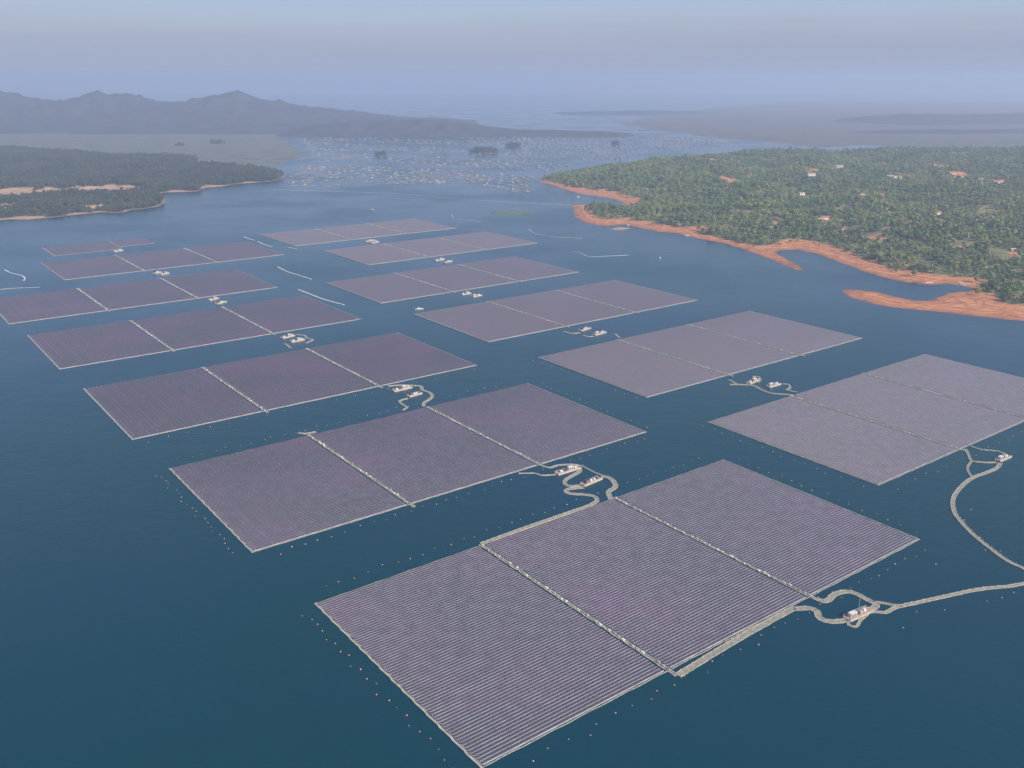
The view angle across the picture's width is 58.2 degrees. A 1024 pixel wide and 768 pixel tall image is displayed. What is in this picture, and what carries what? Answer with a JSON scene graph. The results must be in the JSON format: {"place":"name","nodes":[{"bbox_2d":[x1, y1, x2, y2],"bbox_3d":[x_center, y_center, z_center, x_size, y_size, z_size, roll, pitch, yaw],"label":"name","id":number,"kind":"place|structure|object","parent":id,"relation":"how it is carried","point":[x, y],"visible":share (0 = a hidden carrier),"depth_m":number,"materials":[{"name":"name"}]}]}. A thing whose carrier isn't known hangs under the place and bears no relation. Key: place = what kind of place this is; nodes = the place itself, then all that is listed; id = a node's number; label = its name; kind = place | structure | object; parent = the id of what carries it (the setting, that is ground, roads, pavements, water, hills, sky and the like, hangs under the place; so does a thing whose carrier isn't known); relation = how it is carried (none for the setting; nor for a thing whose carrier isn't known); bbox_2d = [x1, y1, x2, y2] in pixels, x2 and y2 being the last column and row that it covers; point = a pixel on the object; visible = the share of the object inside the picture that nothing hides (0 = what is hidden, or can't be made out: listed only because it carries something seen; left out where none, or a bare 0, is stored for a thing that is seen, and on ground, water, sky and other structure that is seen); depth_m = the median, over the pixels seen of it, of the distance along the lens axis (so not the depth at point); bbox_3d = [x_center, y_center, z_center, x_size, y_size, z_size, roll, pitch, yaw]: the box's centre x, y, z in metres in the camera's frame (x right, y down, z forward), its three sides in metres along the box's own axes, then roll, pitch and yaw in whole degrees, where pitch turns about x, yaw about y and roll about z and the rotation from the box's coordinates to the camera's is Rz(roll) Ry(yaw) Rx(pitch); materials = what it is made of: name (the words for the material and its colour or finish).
{"place":"outdoors","nodes":[
{"label":"outdoors","id":0,"kind":"place"},
{"bbox_2d":[0,149,284,219],"bbox_3d":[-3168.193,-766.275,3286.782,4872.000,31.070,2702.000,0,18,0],"label":"shore ground","id":1,"kind":"structure","parent":0,"point":[23,188],"depth_m":2762.32,"materials":[{"name":"soil"},{"name":"sand"},{"name":"foliage"}]},
{"bbox_2d":[0,145,282,215],"bbox_3d":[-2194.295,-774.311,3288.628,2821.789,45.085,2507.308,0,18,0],"label":"forest","id":2,"kind":"object","parent":1,"relation":"on","point":[119,193],"visible":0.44,"depth_m":3003.96,"materials":[{"name":"green plant"}]},
{"bbox_2d":[0,126,284,134],"bbox_3d":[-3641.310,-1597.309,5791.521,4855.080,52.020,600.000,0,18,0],"label":"foothills","id":3,"kind":"structure","parent":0,"point":[230,130],"depth_m":5702.46,"materials":[{"name":"grey"}]},
{"bbox_2d":[0,133,307,165],"bbox_3d":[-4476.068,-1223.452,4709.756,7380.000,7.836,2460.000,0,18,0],"label":"distant lowland","id":4,"kind":"structure","parent":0,"point":[261,149],"depth_m":4716.08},
{"bbox_2d":[0,90,478,131],"bbox_3d":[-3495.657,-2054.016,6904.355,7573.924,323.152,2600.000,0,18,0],"label":"mountain range","id":5,"kind":"structure","parent":0,"point":[97,109],"depth_m":6445.01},
{"bbox_2d":[275,119,635,137],"bbox_3d":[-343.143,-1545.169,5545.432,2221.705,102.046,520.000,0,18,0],"label":"ridge","id":6,"kind":"structure","parent":0,"point":[414,128],"depth_m":5447.78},
{"bbox_2d":[469,150,498,152],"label":"lake islet","id":7,"kind":"object","parent":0,"point":[490,151],"visible":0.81,"depth_m":4228.86,"materials":[{"name":"green plant"}]},
{"bbox_2d":[0,93,1023,767],"bbox_3d":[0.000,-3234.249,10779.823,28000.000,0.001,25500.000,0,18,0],"label":"lake water","id":8,"kind":"structure","parent":0,"point":[150,617],"depth_m":730.81,"materials":[{"name":"blue liquid"}]},
{"bbox_2d":[43,238,153,255],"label":"floating solar array","id":9,"kind":"object","parent":8,"relation":"on","point":[79,248],"visible":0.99,"depth_m":1841.20,"materials":[{"name":"grey plastic"}]},
{"bbox_2d":[0,269,276,323],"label":"floating solar array","id":10,"kind":"object","parent":8,"relation":"on","point":[19,309],"visible":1,"depth_m":1431.96,"materials":[{"name":"grey plastic"}]},
{"bbox_2d":[41,242,283,279],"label":"floating solar array","id":11,"kind":"object","parent":8,"relation":"on","point":[105,265],"visible":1,"depth_m":1709.03,"materials":[{"name":"grey plastic"}]},
{"bbox_2d":[27,295,359,368],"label":"floating solar array","id":12,"kind":"object","parent":8,"relation":"on","point":[60,344],"visible":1,"depth_m":1231.95,"materials":[{"name":"grey plastic"}]},
{"bbox_2d":[83,332,476,439],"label":"floating solar array","id":13,"kind":"object","parent":8,"relation":"on","point":[136,389],"visible":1,"depth_m":1020.50,"materials":[{"name":"grey plastic"}]},
{"bbox_2d":[281,333,294,338],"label":"equipment barge","id":14,"kind":"object","parent":8,"relation":"on","point":[287,336],"visible":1,"depth_m":1201.42,"materials":[{"name":"beige paint"}]},
{"bbox_2d":[290,337,304,342],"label":"equipment barge","id":15,"kind":"object","parent":8,"relation":"on","point":[297,339],"visible":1,"depth_m":1183.21,"materials":[{"name":"beige paint"}]},
{"bbox_2d":[296,334,313,342],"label":"floating walkway","id":16,"kind":"structure","parent":8,"relation":"on","point":[306,337],"depth_m":1194.94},
{"bbox_2d":[297,431,316,433],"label":"floating walkway","id":17,"kind":"structure","parent":8,"relation":"on","point":[307,432],"depth_m":875.95,"materials":[{"name":"grey plastic"}]},
{"bbox_2d":[298,289,343,304],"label":"float string","id":18,"kind":"object","parent":8,"relation":"on","point":[320,298],"visible":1,"depth_m":1416.83,"materials":[{"name":"white plastic"}]},
{"bbox_2d":[260,219,454,245],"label":"floating solar array","id":19,"kind":"object","parent":8,"relation":"on","point":[347,232],"visible":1,"depth_m":2032.96,"materials":[{"name":"grey plastic"}]},
{"bbox_2d":[392,385,412,391],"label":"equipment barge","id":20,"kind":"object","parent":8,"relation":"on","point":[403,387],"visible":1,"depth_m":998.30,"materials":[{"name":"beige paint"}]},
{"bbox_2d":[398,398,408,409],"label":"floating walkway","id":21,"kind":"structure","parent":8,"relation":"on","point":[402,404],"depth_m":954.48,"materials":[{"name":"grey plastic"}]},
{"bbox_2d":[169,383,645,552],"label":"floating solar array","id":22,"kind":"object","parent":8,"relation":"on","point":[255,478],"visible":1,"depth_m":809.82,"materials":[{"name":"grey plastic"}]},
{"bbox_2d":[388,384,433,406],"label":"floating walkway","id":23,"kind":"structure","parent":8,"relation":"on","point":[428,399],"depth_m":993.35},
{"bbox_2d":[407,391,422,396],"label":"equipment barge","id":24,"kind":"object","parent":8,"relation":"on","point":[411,394],"visible":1,"depth_m":978.66,"materials":[{"name":"beige paint"}]},
{"bbox_2d":[323,232,535,264],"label":"floating solar array","id":25,"kind":"object","parent":8,"relation":"on","point":[437,246],"visible":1,"depth_m":1839.78,"materials":[{"name":"grey plastic"}]},
{"bbox_2d":[326,256,576,302],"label":"floating solar array","id":26,"kind":"object","parent":8,"relation":"on","point":[459,275],"visible":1,"depth_m":1553.04,"materials":[{"name":"grey plastic"}]},
{"bbox_2d":[293,134,729,166],"bbox_3d":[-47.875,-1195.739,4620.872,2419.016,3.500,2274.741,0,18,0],"label":"fish farm","id":27,"kind":"object","parent":8,"relation":"on","point":[466,163],"visible":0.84,"depth_m":4541.58,"materials":[{"name":"grey wood"}]},
{"bbox_2d":[492,211,533,214],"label":"water hyacinth","id":28,"kind":"object","parent":8,"relation":"on","point":[510,212],"visible":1,"depth_m":2309.55,"materials":[{"name":"green plant"}]},
{"bbox_2d":[519,472,554,475],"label":"floating walkway","id":29,"kind":"structure","parent":8,"relation":"on","point":[537,474],"depth_m":783.79,"materials":[{"name":"grey plastic"}]},
{"bbox_2d":[480,486,598,543],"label":"floating walkway","id":30,"kind":"structure","parent":8,"relation":"on","point":[594,502],"depth_m":709.94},
{"bbox_2d":[414,280,695,341],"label":"floating solar array","id":31,"kind":"object","parent":8,"relation":"on","point":[492,329],"visible":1,"depth_m":1344.49,"materials":[{"name":"grey plastic"}]},
{"bbox_2d":[544,463,580,467],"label":"floating walkway","id":32,"kind":"structure","parent":8,"relation":"on","point":[553,466],"depth_m":801.92,"materials":[{"name":"grey plastic"}]},
{"bbox_2d":[555,464,581,475],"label":"equipment barge","id":33,"kind":"object","parent":8,"relation":"on","point":[570,468],"visible":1,"depth_m":790.07,"materials":[{"name":"beige paint"}]},
{"bbox_2d":[562,469,581,486],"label":"floating walkway","id":34,"kind":"structure","parent":8,"relation":"on","point":[565,483],"depth_m":774.51,"materials":[{"name":"grey plastic"}]},
{"bbox_2d":[578,327,590,330],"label":"equipment barge","id":35,"kind":"object","parent":8,"relation":"on","point":[583,328],"visible":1,"depth_m":1235.25,"materials":[{"name":"beige paint"}]},
{"bbox_2d":[580,476,602,486],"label":"equipment barge","id":36,"kind":"object","parent":8,"relation":"on","point":[587,482],"visible":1,"depth_m":766.35,"materials":[{"name":"beige paint"}]},
{"bbox_2d":[581,465,602,475],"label":"floating walkway","id":37,"kind":"structure","parent":8,"relation":"on","point":[591,470],"depth_m":790.18,"materials":[{"name":"grey plastic"}]},
{"bbox_2d":[593,331,606,335],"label":"equipment barge","id":38,"kind":"object","parent":8,"relation":"on","point":[598,333],"visible":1,"depth_m":1215.02,"materials":[{"name":"beige paint"}]},
{"bbox_2d":[601,475,617,498],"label":"floating walkway","id":39,"kind":"structure","parent":8,"relation":"on","point":[612,488],"depth_m":759.92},
{"bbox_2d":[314,459,919,767],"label":"floating solar array","id":40,"kind":"object","parent":8,"relation":"on","point":[548,714],"visible":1,"depth_m":597.37,"materials":[{"name":"grey plastic"}]},
{"bbox_2d":[612,227,630,229],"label":"boat","id":41,"kind":"object","parent":8,"relation":"on","point":[620,228],"visible":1,"depth_m":2071.38,"materials":[{"name":"white wood"}]},
{"bbox_2d":[538,311,861,397],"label":"floating solar array","id":42,"kind":"object","parent":8,"relation":"on","point":[701,368],"visible":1,"depth_m":1136.69,"materials":[{"name":"grey plastic"}]},
{"bbox_2d":[746,378,759,383],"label":"equipment barge","id":43,"kind":"object","parent":8,"relation":"on","point":[753,380],"visible":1,"depth_m":1022.63,"materials":[{"name":"beige paint"}]},
{"bbox_2d":[674,605,848,677],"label":"floating walkway","id":44,"kind":"structure","parent":8,"relation":"on","point":[692,666],"depth_m":561.48,"materials":[{"name":"grey plastic"}]},
{"bbox_2d":[730,384,793,395],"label":"floating walkway","id":45,"kind":"structure","parent":8,"relation":"on","point":[757,387],"depth_m":997.85,"materials":[{"name":"grey plastic"}]},
{"bbox_2d":[766,382,780,387],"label":"equipment barge","id":46,"kind":"object","parent":8,"relation":"on","point":[771,384],"visible":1,"depth_m":1009.26,"materials":[{"name":"beige paint"}]},
{"bbox_2d":[782,383,797,392],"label":"floating walkway","id":47,"kind":"structure","parent":8,"relation":"on","point":[789,385],"depth_m":1001.08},
{"bbox_2d":[813,589,879,609],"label":"floating walkway","id":48,"kind":"structure","parent":8,"relation":"on","point":[834,594],"depth_m":596.63,"materials":[{"name":"grey plastic"}]},
{"bbox_2d":[845,613,869,627],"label":"floating walkway","id":49,"kind":"structure","parent":8,"relation":"on","point":[861,619],"depth_m":569.75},
{"bbox_2d":[843,599,873,621],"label":"equipment barge","id":50,"kind":"object","parent":8,"relation":"on","point":[852,615],"visible":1,"depth_m":575.74,"materials":[{"name":"beige paint"}]},
{"bbox_2d":[708,354,1023,485],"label":"floating solar array","id":51,"kind":"object","parent":8,"relation":"on","point":[858,393],"visible":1,"depth_m":915.41,"materials":[{"name":"grey plastic"}]},
{"bbox_2d":[872,600,900,606],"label":"floating walkway","id":52,"kind":"structure","parent":8,"relation":"on","point":[885,603],"depth_m":590.45,"materials":[{"name":"grey plastic"}]},
{"bbox_2d":[872,604,902,613],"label":"floating walkway","id":53,"kind":"structure","parent":8,"relation":"on","point":[889,610],"depth_m":582.62,"materials":[{"name":"grey plastic"}]},
{"bbox_2d":[899,582,1023,606],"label":"floating walkway","id":54,"kind":"structure","parent":8,"relation":"on","point":[943,596],"depth_m":602.39,"materials":[{"name":"grey plastic"}]},
{"bbox_2d":[966,461,972,476],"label":"floating walkway","id":55,"kind":"structure","parent":8,"relation":"on","point":[968,465],"depth_m":797.30,"materials":[{"name":"grey plastic"}]},
{"bbox_2d":[964,448,996,462],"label":"floating walkway","id":56,"kind":"structure","parent":8,"relation":"on","point":[968,455],"depth_m":814.08,"materials":[{"name":"grey plastic"}]},
{"bbox_2d":[950,462,1023,569],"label":"floating walkway","id":57,"kind":"structure","parent":8,"relation":"on","point":[953,505],"depth_m":712.30,"materials":[{"name":"grey plastic"}]},
{"bbox_2d":[970,445,1004,454],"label":"floating walkway","id":58,"kind":"structure","parent":8,"relation":"on","point":[987,449],"depth_m":834.61,"materials":[{"name":"grey plastic"}]},
{"bbox_2d":[995,453,1011,461],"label":"equipment barge","id":59,"kind":"object","parent":8,"relation":"on","point":[1001,458],"visible":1,"depth_m":813.65,"materials":[{"name":"beige paint"}]},
{"bbox_2d":[0,0,1023,92],"label":"sky","id":60,"kind":"structure","parent":0,"point":[47,46],"materials":[{"name":"blue"}]},
{"bbox_2d":[553,110,715,114],"bbox_3d":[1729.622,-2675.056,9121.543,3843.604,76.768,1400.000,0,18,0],"label":"ridge","id":61,"kind":"structure","parent":0,"point":[643,112],"depth_m":8929.96,"materials":[{"name":"grey"}]},
{"bbox_2d":[539,151,1023,320],"bbox_3d":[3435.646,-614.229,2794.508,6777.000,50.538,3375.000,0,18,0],"label":"shore ground","id":62,"kind":"structure","parent":0,"point":[987,304],"depth_m":1824.19,"materials":[{"name":"brown soil"}]},
{"bbox_2d":[541,144,1023,269],"bbox_3d":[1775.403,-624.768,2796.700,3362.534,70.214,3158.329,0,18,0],"label":"forest","id":63,"kind":"object","parent":62,"relation":"on","point":[855,159],"visible":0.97,"depth_m":2468.05,"materials":[{"name":"green plant"}]},
{"bbox_2d":[820,216,829,219],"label":"house","id":64,"kind":"structure","parent":62,"relation":"on","point":[825,217],"depth_m":2076.01,"materials":[{"name":"paint"}]},
{"bbox_2d":[888,250,893,262],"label":"tree","id":65,"kind":"object","parent":62,"relation":"on","point":[890,252],"visible":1,"depth_m":1664.01,"materials":[{"name":"green plant"}]},
{"bbox_2d":[914,262,923,269],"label":"tree","id":66,"kind":"object","parent":62,"relation":"on","point":[918,265],"visible":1,"depth_m":1601.14,"materials":[{"name":"green plant"}]},
{"bbox_2d":[924,264,930,270],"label":"tree","id":67,"kind":"object","parent":62,"relation":"on","point":[927,267],"visible":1,"depth_m":1586.13,"materials":[{"name":"green plant"}]},
{"bbox_2d":[936,259,945,263],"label":"tree","id":68,"kind":"object","parent":62,"relation":"on","point":[940,261],"visible":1,"depth_m":1628.91,"materials":[{"name":"green plant"}]},
{"bbox_2d":[970,261,976,268],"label":"tree","id":69,"kind":"object","parent":62,"relation":"on","point":[972,263],"visible":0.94,"depth_m":1603.24,"materials":[{"name":"green plant"}]},
{"bbox_2d":[980,282,987,287],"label":"tree","id":70,"kind":"object","parent":62,"relation":"on","point":[982,285],"visible":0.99,"depth_m":1464.46,"materials":[{"name":"green plant"}]},
{"bbox_2d":[992,280,1000,291],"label":"tree","id":71,"kind":"object","parent":62,"relation":"on","point":[995,283],"visible":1,"depth_m":1447.06,"materials":[{"name":"green plant"}]},
{"bbox_2d":[999,276,1007,287],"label":"tree","id":72,"kind":"object","parent":62,"relation":"on","point":[1004,279],"visible":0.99,"depth_m":1467.60,"materials":[{"name":"green plant"}]},
{"bbox_2d":[1009,291,1017,301],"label":"tree","id":73,"kind":"object","parent":62,"relation":"on","point":[1013,295],"visible":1,"depth_m":1372.72,"materials":[{"name":"green plant"}]},
{"bbox_2d":[1015,290,1022,299],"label":"tree","id":74,"kind":"object","parent":62,"relation":"on","point":[1019,293],"visible":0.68,"depth_m":1386.47,"materials":[{"name":"green plant"}]},
{"bbox_2d":[612,101,1023,146],"bbox_3d":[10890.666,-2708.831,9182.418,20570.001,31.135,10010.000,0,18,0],"label":"distant land","id":75,"kind":"structure","parent":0,"point":[804,123],"depth_m":6614.04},
{"bbox_2d":[832,113,1023,124],"bbox_3d":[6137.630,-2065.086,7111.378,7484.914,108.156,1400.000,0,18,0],"label":"ridge","id":76,"kind":"structure","parent":0,"point":[938,119],"depth_m":6904.21,"materials":[{"name":"grey"}]},
{"bbox_2d":[849,128,1023,134],"bbox_3d":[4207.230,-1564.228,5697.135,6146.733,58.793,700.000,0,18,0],"label":"ridge","id":77,"kind":"structure","parent":0,"point":[943,131],"depth_m":5610.43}
]}

